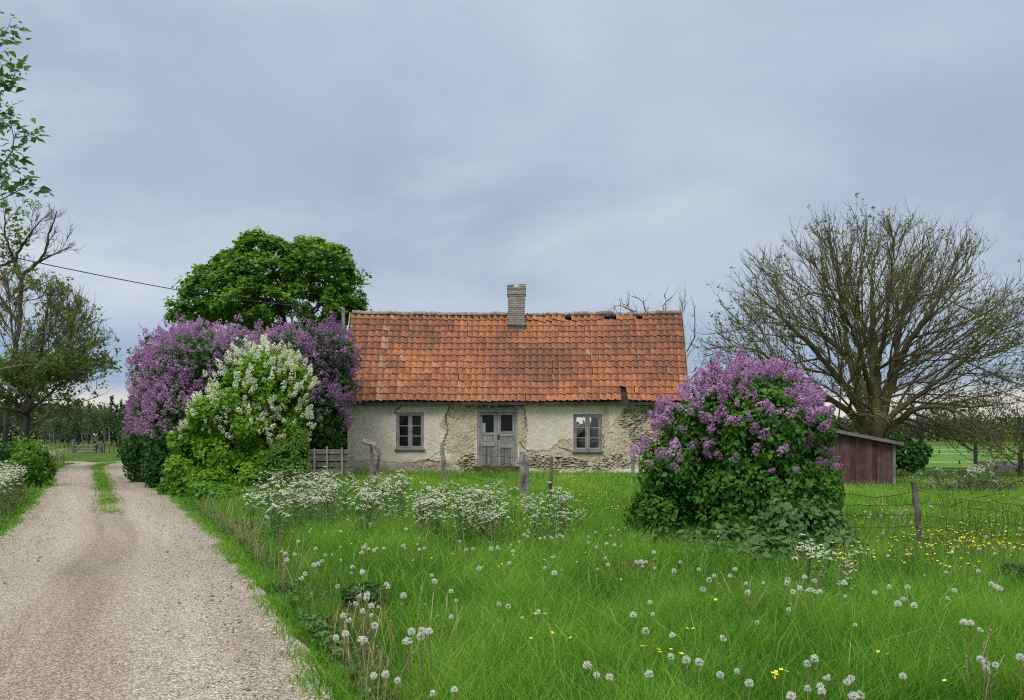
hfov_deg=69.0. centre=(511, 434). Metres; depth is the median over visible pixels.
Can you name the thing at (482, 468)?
fence wire
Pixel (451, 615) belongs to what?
dandelion clock
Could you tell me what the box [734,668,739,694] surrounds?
dandelion clock
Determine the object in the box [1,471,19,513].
cow parsley
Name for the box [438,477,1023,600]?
buttercups
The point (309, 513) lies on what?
cow parsley
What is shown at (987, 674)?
dandelion clock
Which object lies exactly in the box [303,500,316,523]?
cow parsley
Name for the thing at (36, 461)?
elder bush
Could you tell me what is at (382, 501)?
cow parsley
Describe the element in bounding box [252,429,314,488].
feathery shrub
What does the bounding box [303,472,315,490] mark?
cow parsley
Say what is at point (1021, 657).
dandelion clock
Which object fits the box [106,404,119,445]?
spruce tree
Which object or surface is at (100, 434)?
woods
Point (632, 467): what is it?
fence post
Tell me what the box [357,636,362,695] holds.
dandelion clock
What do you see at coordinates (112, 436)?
spruce tree
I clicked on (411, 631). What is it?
dandelion clock
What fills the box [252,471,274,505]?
cow parsley
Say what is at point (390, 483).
cow parsley
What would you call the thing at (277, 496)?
cow parsley
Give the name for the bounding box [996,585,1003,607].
dandelion clock
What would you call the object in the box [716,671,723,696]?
dandelion clock
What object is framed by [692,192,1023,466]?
ash tree
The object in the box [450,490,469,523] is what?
cow parsley
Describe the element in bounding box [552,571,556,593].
dandelion clock
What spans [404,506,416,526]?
cow parsley
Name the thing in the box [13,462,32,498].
cow parsley
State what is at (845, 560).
cow parsley
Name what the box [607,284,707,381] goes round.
apple tree
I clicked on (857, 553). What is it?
cow parsley
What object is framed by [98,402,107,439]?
birch tree
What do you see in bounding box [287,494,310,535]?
cow parsley
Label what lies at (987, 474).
cow parsley
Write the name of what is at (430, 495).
cow parsley
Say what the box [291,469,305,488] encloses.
cow parsley
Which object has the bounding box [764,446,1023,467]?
field
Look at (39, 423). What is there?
alder tree
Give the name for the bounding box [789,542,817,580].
cow parsley
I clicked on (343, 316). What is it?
utility pole
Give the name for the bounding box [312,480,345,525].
cow parsley
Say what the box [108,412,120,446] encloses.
alder tree
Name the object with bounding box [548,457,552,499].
fence post
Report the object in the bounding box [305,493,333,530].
cow parsley
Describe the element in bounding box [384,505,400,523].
cow parsley
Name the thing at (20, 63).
roadside apple tree
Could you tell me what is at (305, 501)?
cow parsley
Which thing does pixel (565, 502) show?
cow parsley
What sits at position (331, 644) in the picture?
verge weeds
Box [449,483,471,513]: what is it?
cow parsley
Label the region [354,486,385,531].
cow parsley
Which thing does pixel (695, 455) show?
lilac bush
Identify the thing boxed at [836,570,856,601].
cow parsley
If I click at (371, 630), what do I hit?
dandelion clock
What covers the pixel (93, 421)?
alder tree
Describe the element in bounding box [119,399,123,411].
spruce tree
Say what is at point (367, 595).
dandelion clock
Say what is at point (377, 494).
cow parsley
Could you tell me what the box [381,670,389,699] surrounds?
dandelion clock
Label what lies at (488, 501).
cow parsley
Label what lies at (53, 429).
birch tree
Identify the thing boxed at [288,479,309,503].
cow parsley
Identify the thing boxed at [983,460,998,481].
cow parsley
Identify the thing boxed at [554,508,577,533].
cow parsley
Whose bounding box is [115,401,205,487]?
roadside hedge
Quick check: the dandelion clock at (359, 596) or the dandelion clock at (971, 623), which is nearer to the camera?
the dandelion clock at (971, 623)
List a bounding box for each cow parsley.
[0,460,12,500]
[0,471,22,510]
[0,474,8,516]
[0,476,10,513]
[0,478,11,512]
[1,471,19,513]
[6,467,18,497]
[6,469,29,494]
[7,470,24,501]
[8,471,24,504]
[9,468,27,497]
[11,466,29,495]
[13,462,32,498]
[13,474,24,495]
[231,494,267,531]
[240,486,259,516]
[251,477,298,539]
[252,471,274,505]
[254,491,274,524]
[259,476,299,537]
[259,490,275,517]
[262,499,308,549]
[267,473,282,488]
[271,480,286,504]
[278,470,291,485]
[280,481,309,515]
[283,484,309,527]
[286,489,302,525]
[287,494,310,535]
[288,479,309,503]
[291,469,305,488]
[298,481,319,510]
[298,488,312,516]
[299,493,318,523]
[300,479,315,504]
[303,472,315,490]
[303,483,325,517]
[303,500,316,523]
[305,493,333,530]
[306,478,345,524]
[307,473,320,495]
[310,473,338,524]
[311,498,326,522]
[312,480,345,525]
[313,466,334,501]
[314,482,333,513]
[330,473,346,500]
[332,478,357,513]
[335,494,351,520]
[342,472,359,498]
[343,488,383,540]
[351,491,387,523]
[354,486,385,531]
[356,490,374,519]
[357,488,389,528]
[360,479,383,502]
[367,474,378,490]
[367,483,394,511]
[369,472,381,492]
[376,478,396,512]
[377,500,393,524]
[379,480,403,514]
[382,469,413,514]
[382,476,394,502]
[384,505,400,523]
[388,481,412,523]
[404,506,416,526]
[410,495,433,537]
[413,482,436,524]
[414,514,429,535]
[415,496,448,539]
[416,496,439,533]
[419,488,448,524]
[423,482,443,516]
[423,499,443,532]
[423,505,449,544]
[438,480,451,513]
[439,490,451,519]
[442,493,481,546]
[446,494,471,535]
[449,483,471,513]
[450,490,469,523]
[452,501,478,539]
[457,484,476,513]
[459,514,474,545]
[464,486,482,514]
[466,485,500,537]
[467,490,495,516]
[472,511,492,539]
[473,507,492,539]
[477,519,494,539]
[479,494,504,523]
[479,506,500,543]
[485,494,506,509]
[485,503,517,544]
[486,502,513,528]
[503,487,522,521]
[511,493,538,521]
[523,501,538,525]
[526,497,552,536]
[528,511,547,538]
[539,481,571,541]
[540,489,558,518]
[546,514,561,535]
[549,486,561,506]
[550,506,574,536]
[554,493,580,535]
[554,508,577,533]
[562,494,575,519]
[574,510,585,528]
[784,533,837,588]
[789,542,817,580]
[811,550,837,589]
[836,549,851,570]
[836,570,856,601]
[838,562,856,577]
[848,548,871,572]
[930,467,944,482]
[964,466,981,495]
[971,468,985,492]
[972,465,987,485]
[980,467,993,483]
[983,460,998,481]
[988,479,997,492]
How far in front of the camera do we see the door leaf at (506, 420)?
27.08 m
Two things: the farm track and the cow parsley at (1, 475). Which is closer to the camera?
the cow parsley at (1, 475)
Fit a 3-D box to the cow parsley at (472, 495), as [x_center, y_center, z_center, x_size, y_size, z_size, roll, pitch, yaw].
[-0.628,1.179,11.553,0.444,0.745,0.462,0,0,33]
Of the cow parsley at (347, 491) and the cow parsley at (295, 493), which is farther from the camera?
the cow parsley at (347, 491)
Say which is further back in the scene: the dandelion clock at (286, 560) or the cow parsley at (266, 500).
the cow parsley at (266, 500)
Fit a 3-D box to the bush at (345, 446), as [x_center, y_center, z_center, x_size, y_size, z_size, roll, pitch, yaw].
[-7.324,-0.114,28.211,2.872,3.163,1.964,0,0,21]
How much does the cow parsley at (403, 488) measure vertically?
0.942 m
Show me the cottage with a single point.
(515, 380)
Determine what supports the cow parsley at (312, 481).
on the ground at (86, 453)
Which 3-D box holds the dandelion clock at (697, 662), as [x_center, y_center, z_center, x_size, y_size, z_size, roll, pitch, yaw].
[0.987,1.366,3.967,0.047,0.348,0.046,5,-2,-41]
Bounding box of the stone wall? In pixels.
[974,461,1017,471]
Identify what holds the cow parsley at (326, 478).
on the ground at (86, 453)
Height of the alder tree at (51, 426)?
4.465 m
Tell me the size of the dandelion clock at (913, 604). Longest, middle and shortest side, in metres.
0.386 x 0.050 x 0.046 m
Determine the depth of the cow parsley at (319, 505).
11.45 m
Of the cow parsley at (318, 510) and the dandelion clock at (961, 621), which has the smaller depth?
the dandelion clock at (961, 621)
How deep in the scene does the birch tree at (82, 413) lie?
95.92 m
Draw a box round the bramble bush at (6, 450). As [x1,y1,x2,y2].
[0,439,25,467]
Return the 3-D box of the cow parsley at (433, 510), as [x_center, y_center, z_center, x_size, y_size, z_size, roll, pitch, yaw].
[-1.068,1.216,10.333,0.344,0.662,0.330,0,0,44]
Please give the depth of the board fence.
23.50 m
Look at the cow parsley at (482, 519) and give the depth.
9.80 m
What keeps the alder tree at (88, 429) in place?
on the ground at (86, 453)
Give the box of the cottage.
[342,284,689,472]
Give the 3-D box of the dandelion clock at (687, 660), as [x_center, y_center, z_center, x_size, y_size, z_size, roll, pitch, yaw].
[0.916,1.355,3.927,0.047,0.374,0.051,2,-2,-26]
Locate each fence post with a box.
[369,447,372,477]
[440,442,446,483]
[519,451,530,498]
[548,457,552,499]
[631,443,634,476]
[911,482,922,543]
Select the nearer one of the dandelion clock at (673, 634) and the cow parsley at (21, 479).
the dandelion clock at (673, 634)
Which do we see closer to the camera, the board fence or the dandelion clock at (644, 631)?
the dandelion clock at (644, 631)
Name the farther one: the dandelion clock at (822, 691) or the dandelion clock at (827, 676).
the dandelion clock at (827, 676)
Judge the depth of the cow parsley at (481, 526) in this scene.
9.73 m
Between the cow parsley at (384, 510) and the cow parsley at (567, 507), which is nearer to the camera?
the cow parsley at (384, 510)
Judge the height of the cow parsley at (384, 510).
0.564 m
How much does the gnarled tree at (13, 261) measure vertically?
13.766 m
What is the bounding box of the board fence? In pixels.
[307,446,354,476]
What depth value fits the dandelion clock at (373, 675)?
3.85 m
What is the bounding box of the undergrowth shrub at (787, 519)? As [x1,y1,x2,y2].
[631,492,883,564]
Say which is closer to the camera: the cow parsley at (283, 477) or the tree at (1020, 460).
the cow parsley at (283, 477)
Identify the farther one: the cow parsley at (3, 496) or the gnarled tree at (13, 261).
the gnarled tree at (13, 261)
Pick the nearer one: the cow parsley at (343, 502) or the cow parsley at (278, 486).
the cow parsley at (278, 486)
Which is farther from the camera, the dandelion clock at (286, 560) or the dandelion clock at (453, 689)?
the dandelion clock at (286, 560)
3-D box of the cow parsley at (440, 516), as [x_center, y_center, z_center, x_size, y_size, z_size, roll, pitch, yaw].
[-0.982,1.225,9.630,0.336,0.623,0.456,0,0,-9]
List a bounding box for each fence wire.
[352,458,438,462]
[443,449,519,485]
[844,491,913,538]
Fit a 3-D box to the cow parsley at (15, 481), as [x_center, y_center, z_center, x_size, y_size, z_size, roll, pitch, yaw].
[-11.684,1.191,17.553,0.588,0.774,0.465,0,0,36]
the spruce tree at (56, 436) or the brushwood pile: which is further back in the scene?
the spruce tree at (56, 436)
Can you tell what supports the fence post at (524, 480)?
on the ground at (86, 453)
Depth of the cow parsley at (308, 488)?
14.38 m
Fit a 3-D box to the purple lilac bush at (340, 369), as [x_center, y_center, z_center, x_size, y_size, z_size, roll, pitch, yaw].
[-6.737,-1.405,24.905,3.608,5.754,3.492,0,0,0]
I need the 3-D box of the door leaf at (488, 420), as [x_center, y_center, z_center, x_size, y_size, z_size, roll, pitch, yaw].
[-0.851,0.175,27.093,0.636,1.925,0.064,0,0,0]
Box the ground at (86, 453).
[0,435,1023,699]
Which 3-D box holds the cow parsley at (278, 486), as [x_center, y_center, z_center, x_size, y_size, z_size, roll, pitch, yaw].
[-3.424,1.095,10.691,0.600,0.994,0.442,0,0,19]
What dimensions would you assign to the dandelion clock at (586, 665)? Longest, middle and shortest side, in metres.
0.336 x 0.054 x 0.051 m
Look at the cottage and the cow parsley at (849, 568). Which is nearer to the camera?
the cow parsley at (849, 568)
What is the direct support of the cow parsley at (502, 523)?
on the ground at (86, 453)
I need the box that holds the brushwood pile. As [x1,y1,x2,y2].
[918,471,1023,491]
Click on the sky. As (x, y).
(583, 154)
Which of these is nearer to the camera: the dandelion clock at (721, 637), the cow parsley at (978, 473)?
the dandelion clock at (721, 637)
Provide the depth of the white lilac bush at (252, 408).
18.67 m
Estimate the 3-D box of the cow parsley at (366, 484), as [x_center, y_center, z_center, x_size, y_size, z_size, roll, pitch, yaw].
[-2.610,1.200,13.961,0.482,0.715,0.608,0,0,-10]
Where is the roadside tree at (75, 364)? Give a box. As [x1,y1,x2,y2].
[0,253,131,445]
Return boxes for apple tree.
[0,12,53,211]
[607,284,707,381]
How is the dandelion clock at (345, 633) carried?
on the ground at (86, 453)
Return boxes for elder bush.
[6,427,56,486]
[889,430,933,475]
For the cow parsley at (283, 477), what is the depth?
17.96 m
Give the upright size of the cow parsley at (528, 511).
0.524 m
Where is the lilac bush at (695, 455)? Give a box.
[621,346,848,536]
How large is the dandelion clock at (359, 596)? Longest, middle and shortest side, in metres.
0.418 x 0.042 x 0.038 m
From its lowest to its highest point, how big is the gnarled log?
1.392 m
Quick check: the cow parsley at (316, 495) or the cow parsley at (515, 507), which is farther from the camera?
the cow parsley at (316, 495)
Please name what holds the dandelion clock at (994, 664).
on the ground at (86, 453)
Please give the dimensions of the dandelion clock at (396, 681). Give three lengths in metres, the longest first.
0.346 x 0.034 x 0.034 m
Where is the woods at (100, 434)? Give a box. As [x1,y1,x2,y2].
[0,401,126,442]
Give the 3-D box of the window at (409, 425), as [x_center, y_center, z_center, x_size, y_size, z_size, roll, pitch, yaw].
[-3.701,-0.086,27.040,1.113,1.402,0.250,0,0,0]
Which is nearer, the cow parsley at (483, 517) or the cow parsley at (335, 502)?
the cow parsley at (483, 517)
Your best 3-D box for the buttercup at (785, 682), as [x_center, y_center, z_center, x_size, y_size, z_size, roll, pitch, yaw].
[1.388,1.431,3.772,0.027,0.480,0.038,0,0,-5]
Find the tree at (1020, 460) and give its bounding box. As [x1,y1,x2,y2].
[969,392,1023,475]
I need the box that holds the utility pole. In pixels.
[341,307,345,467]
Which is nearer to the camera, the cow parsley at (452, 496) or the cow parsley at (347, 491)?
the cow parsley at (452, 496)
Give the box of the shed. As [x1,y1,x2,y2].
[798,425,903,484]
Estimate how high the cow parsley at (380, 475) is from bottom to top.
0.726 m
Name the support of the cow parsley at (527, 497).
on the ground at (86, 453)
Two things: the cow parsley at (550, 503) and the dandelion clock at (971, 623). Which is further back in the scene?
the cow parsley at (550, 503)
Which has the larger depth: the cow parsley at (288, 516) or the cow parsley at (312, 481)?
the cow parsley at (312, 481)
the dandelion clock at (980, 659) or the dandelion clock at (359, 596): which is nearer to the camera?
the dandelion clock at (980, 659)
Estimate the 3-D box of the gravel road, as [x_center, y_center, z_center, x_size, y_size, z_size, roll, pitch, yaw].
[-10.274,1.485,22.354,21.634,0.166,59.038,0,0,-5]
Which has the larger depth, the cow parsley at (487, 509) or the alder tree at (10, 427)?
the alder tree at (10, 427)
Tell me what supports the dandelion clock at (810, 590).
on the ground at (86, 453)
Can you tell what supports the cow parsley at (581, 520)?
on the ground at (86, 453)
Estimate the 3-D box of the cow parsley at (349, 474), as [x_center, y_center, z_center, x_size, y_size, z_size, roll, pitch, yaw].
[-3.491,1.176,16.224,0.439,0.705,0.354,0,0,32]
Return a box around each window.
[394,412,424,450]
[572,414,603,452]
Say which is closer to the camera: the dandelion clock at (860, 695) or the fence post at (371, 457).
the dandelion clock at (860, 695)
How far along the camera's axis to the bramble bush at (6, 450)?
24.32 m
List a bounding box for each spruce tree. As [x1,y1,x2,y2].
[28,421,35,443]
[39,406,48,443]
[51,411,61,443]
[55,402,66,445]
[60,401,74,445]
[69,399,89,444]
[84,400,95,443]
[101,395,118,445]
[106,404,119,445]
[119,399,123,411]
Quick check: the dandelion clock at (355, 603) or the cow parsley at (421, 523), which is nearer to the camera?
the dandelion clock at (355, 603)
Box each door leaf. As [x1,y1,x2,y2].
[480,412,496,464]
[496,412,514,464]
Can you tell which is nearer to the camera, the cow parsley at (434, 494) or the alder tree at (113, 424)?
the cow parsley at (434, 494)
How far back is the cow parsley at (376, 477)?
15.95 m
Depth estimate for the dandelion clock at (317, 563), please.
6.67 m
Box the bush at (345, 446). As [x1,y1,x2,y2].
[311,405,347,468]
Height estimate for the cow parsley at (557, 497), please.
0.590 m
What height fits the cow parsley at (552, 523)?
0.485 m
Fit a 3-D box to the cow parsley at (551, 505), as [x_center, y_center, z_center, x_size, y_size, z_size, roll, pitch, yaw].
[0.478,1.077,9.563,0.516,0.949,0.380,0,0,14]
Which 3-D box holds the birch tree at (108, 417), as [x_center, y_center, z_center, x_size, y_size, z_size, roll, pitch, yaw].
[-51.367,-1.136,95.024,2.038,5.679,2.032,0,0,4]
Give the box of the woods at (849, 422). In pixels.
[724,414,1023,441]
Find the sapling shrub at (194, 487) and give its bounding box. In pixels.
[157,476,249,501]
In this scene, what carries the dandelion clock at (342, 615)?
on the ground at (86, 453)
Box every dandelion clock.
[283,558,288,593]
[299,576,303,606]
[303,572,307,609]
[311,563,315,587]
[316,562,321,603]
[333,635,338,687]
[340,613,345,657]
[342,630,348,688]
[343,617,351,660]
[348,602,357,638]
[357,594,361,645]
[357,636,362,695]
[360,608,364,654]
[360,636,369,695]
[363,596,369,635]
[364,591,369,639]
[368,603,373,638]
[369,613,372,668]
[370,672,377,698]
[371,622,377,672]
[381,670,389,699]
[395,677,400,699]
[400,592,406,646]
[402,638,408,684]
[405,637,412,695]
[407,627,414,673]
[417,633,424,682]
[418,627,424,681]
[425,628,432,689]
[430,689,435,699]
[432,578,437,606]
[449,614,452,654]
[451,686,457,699]
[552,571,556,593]
[583,661,591,698]
[593,671,599,699]
[606,674,613,699]
[630,611,636,638]
[642,627,648,654]
[645,669,653,692]
[667,653,674,693]
[669,632,679,669]
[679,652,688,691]
[682,656,690,694]
[695,658,702,689]
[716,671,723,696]
[720,634,726,678]
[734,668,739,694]
[744,678,753,698]
[786,691,796,699]
[797,586,802,620]
[803,660,811,699]
[804,685,810,699]
[808,587,812,613]
[810,654,818,682]
[817,682,824,699]
[817,687,825,699]
[822,674,829,699]
[843,679,850,699]
[847,675,854,692]
[847,691,858,699]
[856,691,864,699]
[894,600,901,627]
[899,673,906,696]
[910,602,917,632]
[959,619,966,644]
[967,620,974,654]
[976,655,984,699]
[977,627,983,649]
[982,660,989,699]
[982,665,991,697]
[991,661,998,696]
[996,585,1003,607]
[1016,653,1023,698]
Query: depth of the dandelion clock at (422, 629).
4.33 m
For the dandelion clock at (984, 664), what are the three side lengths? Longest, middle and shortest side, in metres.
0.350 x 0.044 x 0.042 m
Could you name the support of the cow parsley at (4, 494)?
on the ground at (86, 453)
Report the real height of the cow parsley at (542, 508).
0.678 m
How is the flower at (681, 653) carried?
on the ground at (86, 453)
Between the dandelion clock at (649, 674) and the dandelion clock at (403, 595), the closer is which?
the dandelion clock at (649, 674)
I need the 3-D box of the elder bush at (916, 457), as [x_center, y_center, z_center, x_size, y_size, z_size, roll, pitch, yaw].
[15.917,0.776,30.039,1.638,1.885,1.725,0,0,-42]
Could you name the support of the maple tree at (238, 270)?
on the ground at (86, 453)
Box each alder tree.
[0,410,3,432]
[2,415,19,440]
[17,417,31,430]
[30,410,50,444]
[38,420,54,446]
[40,412,59,446]
[52,416,65,446]
[57,418,73,440]
[67,417,80,439]
[79,418,95,447]
[84,411,101,446]
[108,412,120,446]
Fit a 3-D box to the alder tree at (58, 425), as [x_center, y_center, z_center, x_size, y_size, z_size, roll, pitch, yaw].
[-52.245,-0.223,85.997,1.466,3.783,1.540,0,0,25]
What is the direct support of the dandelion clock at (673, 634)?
on the ground at (86, 453)
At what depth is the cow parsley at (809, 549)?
6.52 m
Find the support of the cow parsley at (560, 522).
on the ground at (86, 453)
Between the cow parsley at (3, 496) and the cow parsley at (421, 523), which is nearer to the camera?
the cow parsley at (421, 523)
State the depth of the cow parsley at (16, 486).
16.30 m
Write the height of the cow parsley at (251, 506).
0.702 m
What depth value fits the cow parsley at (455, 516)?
9.85 m
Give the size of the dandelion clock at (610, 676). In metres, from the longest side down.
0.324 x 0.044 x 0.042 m
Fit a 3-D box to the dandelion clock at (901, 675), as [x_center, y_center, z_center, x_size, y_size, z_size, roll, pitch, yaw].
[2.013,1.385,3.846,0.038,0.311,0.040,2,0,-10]
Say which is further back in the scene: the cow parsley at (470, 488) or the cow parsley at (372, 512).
the cow parsley at (470, 488)
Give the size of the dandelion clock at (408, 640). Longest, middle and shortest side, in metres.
0.410 x 0.055 x 0.049 m
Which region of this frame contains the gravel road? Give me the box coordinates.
[0,461,334,699]
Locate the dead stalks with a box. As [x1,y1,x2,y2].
[0,478,1018,699]
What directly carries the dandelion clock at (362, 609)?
on the ground at (86, 453)
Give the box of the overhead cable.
[0,254,342,309]
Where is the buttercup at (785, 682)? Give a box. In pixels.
[784,669,788,698]
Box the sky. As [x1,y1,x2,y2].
[0,0,1023,434]
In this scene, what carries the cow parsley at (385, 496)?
on the ground at (86, 453)
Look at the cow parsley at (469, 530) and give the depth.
9.57 m
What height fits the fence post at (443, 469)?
1.349 m
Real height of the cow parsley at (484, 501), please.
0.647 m
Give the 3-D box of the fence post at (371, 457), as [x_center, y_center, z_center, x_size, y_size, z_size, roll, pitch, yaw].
[-4.317,0.915,22.987,0.205,1.314,0.186,0,0,30]
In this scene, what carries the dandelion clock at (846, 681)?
on the ground at (86, 453)
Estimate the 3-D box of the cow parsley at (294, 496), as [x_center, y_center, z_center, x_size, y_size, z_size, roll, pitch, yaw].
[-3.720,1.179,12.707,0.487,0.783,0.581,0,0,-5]
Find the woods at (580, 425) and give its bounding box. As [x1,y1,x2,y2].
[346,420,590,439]
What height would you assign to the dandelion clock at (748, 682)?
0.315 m
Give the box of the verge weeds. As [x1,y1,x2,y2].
[0,488,454,699]
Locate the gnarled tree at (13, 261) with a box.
[0,196,85,443]
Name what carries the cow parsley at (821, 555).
on the ground at (86, 453)
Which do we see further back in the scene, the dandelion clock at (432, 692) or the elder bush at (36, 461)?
the elder bush at (36, 461)
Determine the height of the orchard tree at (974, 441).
4.253 m
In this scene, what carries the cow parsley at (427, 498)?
on the ground at (86, 453)
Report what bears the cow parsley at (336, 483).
on the ground at (86, 453)
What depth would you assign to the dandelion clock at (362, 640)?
4.26 m
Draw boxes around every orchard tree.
[889,385,961,470]
[921,381,1015,467]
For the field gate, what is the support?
on the ground at (86, 453)
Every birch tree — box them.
[50,410,58,446]
[63,408,80,445]
[72,404,91,444]
[72,408,85,444]
[84,406,99,444]
[87,403,103,443]
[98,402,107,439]
[99,403,115,442]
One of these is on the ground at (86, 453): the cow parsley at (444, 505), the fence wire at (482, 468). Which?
the cow parsley at (444, 505)
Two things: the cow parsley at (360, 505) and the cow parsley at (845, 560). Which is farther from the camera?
the cow parsley at (360, 505)
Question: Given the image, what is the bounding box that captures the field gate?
[71,440,102,452]
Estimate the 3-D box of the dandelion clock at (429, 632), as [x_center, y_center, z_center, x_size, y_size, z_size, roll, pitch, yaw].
[-0.470,1.336,4.245,0.050,0.475,0.048,0,1,32]
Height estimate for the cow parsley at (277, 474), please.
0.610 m
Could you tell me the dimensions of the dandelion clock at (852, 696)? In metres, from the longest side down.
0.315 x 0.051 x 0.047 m
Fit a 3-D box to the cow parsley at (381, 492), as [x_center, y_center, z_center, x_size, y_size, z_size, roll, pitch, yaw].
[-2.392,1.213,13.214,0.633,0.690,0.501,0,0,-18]
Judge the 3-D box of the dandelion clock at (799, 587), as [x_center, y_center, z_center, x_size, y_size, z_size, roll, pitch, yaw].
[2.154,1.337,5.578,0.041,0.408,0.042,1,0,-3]
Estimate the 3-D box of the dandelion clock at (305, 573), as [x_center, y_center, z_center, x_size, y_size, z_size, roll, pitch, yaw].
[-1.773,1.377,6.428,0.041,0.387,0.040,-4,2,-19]
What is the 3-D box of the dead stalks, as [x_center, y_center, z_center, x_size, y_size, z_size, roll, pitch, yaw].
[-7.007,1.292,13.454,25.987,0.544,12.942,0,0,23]
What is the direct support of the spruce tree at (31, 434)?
on the ground at (86, 453)
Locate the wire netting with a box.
[914,490,1023,546]
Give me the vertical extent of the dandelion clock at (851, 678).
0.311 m
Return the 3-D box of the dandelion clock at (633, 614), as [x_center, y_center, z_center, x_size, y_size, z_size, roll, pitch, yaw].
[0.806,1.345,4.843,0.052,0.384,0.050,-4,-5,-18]
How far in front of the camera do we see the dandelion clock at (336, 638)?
4.47 m
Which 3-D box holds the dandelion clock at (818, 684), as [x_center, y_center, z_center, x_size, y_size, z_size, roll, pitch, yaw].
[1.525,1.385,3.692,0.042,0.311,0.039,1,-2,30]
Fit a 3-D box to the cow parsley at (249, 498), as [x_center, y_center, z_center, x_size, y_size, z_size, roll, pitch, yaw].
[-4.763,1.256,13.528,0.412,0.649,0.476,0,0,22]
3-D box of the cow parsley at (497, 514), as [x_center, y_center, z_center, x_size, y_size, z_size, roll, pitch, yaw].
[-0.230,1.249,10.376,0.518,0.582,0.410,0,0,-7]
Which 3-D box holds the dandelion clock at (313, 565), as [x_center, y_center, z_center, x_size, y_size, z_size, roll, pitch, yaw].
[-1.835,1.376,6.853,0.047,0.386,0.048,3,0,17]
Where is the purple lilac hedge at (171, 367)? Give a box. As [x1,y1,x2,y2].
[120,311,332,475]
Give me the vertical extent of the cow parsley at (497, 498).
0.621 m
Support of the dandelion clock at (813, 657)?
on the ground at (86, 453)
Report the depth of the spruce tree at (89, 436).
98.94 m
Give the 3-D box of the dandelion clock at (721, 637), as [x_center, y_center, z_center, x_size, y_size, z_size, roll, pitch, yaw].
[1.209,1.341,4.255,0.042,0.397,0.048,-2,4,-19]
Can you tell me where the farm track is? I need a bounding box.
[57,461,96,463]
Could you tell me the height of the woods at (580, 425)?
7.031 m
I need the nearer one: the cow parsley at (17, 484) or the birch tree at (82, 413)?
the cow parsley at (17, 484)
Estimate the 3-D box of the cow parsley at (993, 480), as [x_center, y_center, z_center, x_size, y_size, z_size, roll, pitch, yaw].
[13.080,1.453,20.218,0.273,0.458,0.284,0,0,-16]
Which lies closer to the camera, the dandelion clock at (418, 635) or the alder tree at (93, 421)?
the dandelion clock at (418, 635)
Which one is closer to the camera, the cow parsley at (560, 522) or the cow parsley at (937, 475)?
the cow parsley at (560, 522)
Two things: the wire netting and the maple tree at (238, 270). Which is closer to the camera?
the wire netting
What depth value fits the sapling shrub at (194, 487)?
16.56 m
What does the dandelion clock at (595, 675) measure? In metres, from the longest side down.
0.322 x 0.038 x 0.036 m
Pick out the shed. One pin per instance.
(869, 459)
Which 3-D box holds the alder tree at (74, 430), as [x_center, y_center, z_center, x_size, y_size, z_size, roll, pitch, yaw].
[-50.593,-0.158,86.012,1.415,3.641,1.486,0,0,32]
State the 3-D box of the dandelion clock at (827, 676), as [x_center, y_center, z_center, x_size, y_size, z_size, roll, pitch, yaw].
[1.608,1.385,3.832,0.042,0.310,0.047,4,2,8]
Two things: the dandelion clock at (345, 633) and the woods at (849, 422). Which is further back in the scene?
the woods at (849, 422)
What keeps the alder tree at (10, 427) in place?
on the ground at (86, 453)
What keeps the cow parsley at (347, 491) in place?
on the ground at (86, 453)
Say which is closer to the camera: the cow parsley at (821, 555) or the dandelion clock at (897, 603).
the dandelion clock at (897, 603)
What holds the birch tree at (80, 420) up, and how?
on the ground at (86, 453)
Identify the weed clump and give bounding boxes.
[340,581,388,609]
[858,581,904,590]
[995,559,1023,588]
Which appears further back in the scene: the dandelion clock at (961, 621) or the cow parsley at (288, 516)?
the cow parsley at (288, 516)
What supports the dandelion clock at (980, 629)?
on the ground at (86, 453)
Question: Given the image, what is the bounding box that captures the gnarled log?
[362,438,380,477]
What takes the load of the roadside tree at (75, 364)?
on the ground at (86, 453)
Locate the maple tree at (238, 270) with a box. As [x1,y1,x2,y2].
[161,226,372,338]
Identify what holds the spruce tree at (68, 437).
on the ground at (86, 453)
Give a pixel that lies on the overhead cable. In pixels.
(162, 287)
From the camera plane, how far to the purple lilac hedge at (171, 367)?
22.13 m
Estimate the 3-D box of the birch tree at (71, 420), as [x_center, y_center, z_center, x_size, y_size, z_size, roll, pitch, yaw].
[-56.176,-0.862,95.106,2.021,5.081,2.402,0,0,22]
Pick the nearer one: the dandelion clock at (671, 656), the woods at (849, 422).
the dandelion clock at (671, 656)
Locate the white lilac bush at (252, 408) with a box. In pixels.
[162,334,319,488]
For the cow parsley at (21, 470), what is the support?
on the ground at (86, 453)
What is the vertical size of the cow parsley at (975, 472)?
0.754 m
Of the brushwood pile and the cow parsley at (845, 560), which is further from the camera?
the brushwood pile
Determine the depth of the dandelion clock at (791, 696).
3.54 m
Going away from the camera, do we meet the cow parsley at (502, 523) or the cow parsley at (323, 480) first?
the cow parsley at (502, 523)
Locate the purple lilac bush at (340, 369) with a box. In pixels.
[267,307,368,475]
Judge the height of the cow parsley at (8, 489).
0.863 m
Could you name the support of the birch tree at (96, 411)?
on the ground at (86, 453)
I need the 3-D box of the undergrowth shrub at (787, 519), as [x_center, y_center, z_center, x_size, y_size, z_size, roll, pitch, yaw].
[2.880,1.234,8.898,2.929,1.036,1.656,0,0,0]
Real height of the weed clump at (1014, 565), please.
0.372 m
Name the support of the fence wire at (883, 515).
attached to the fence post at (915, 499)

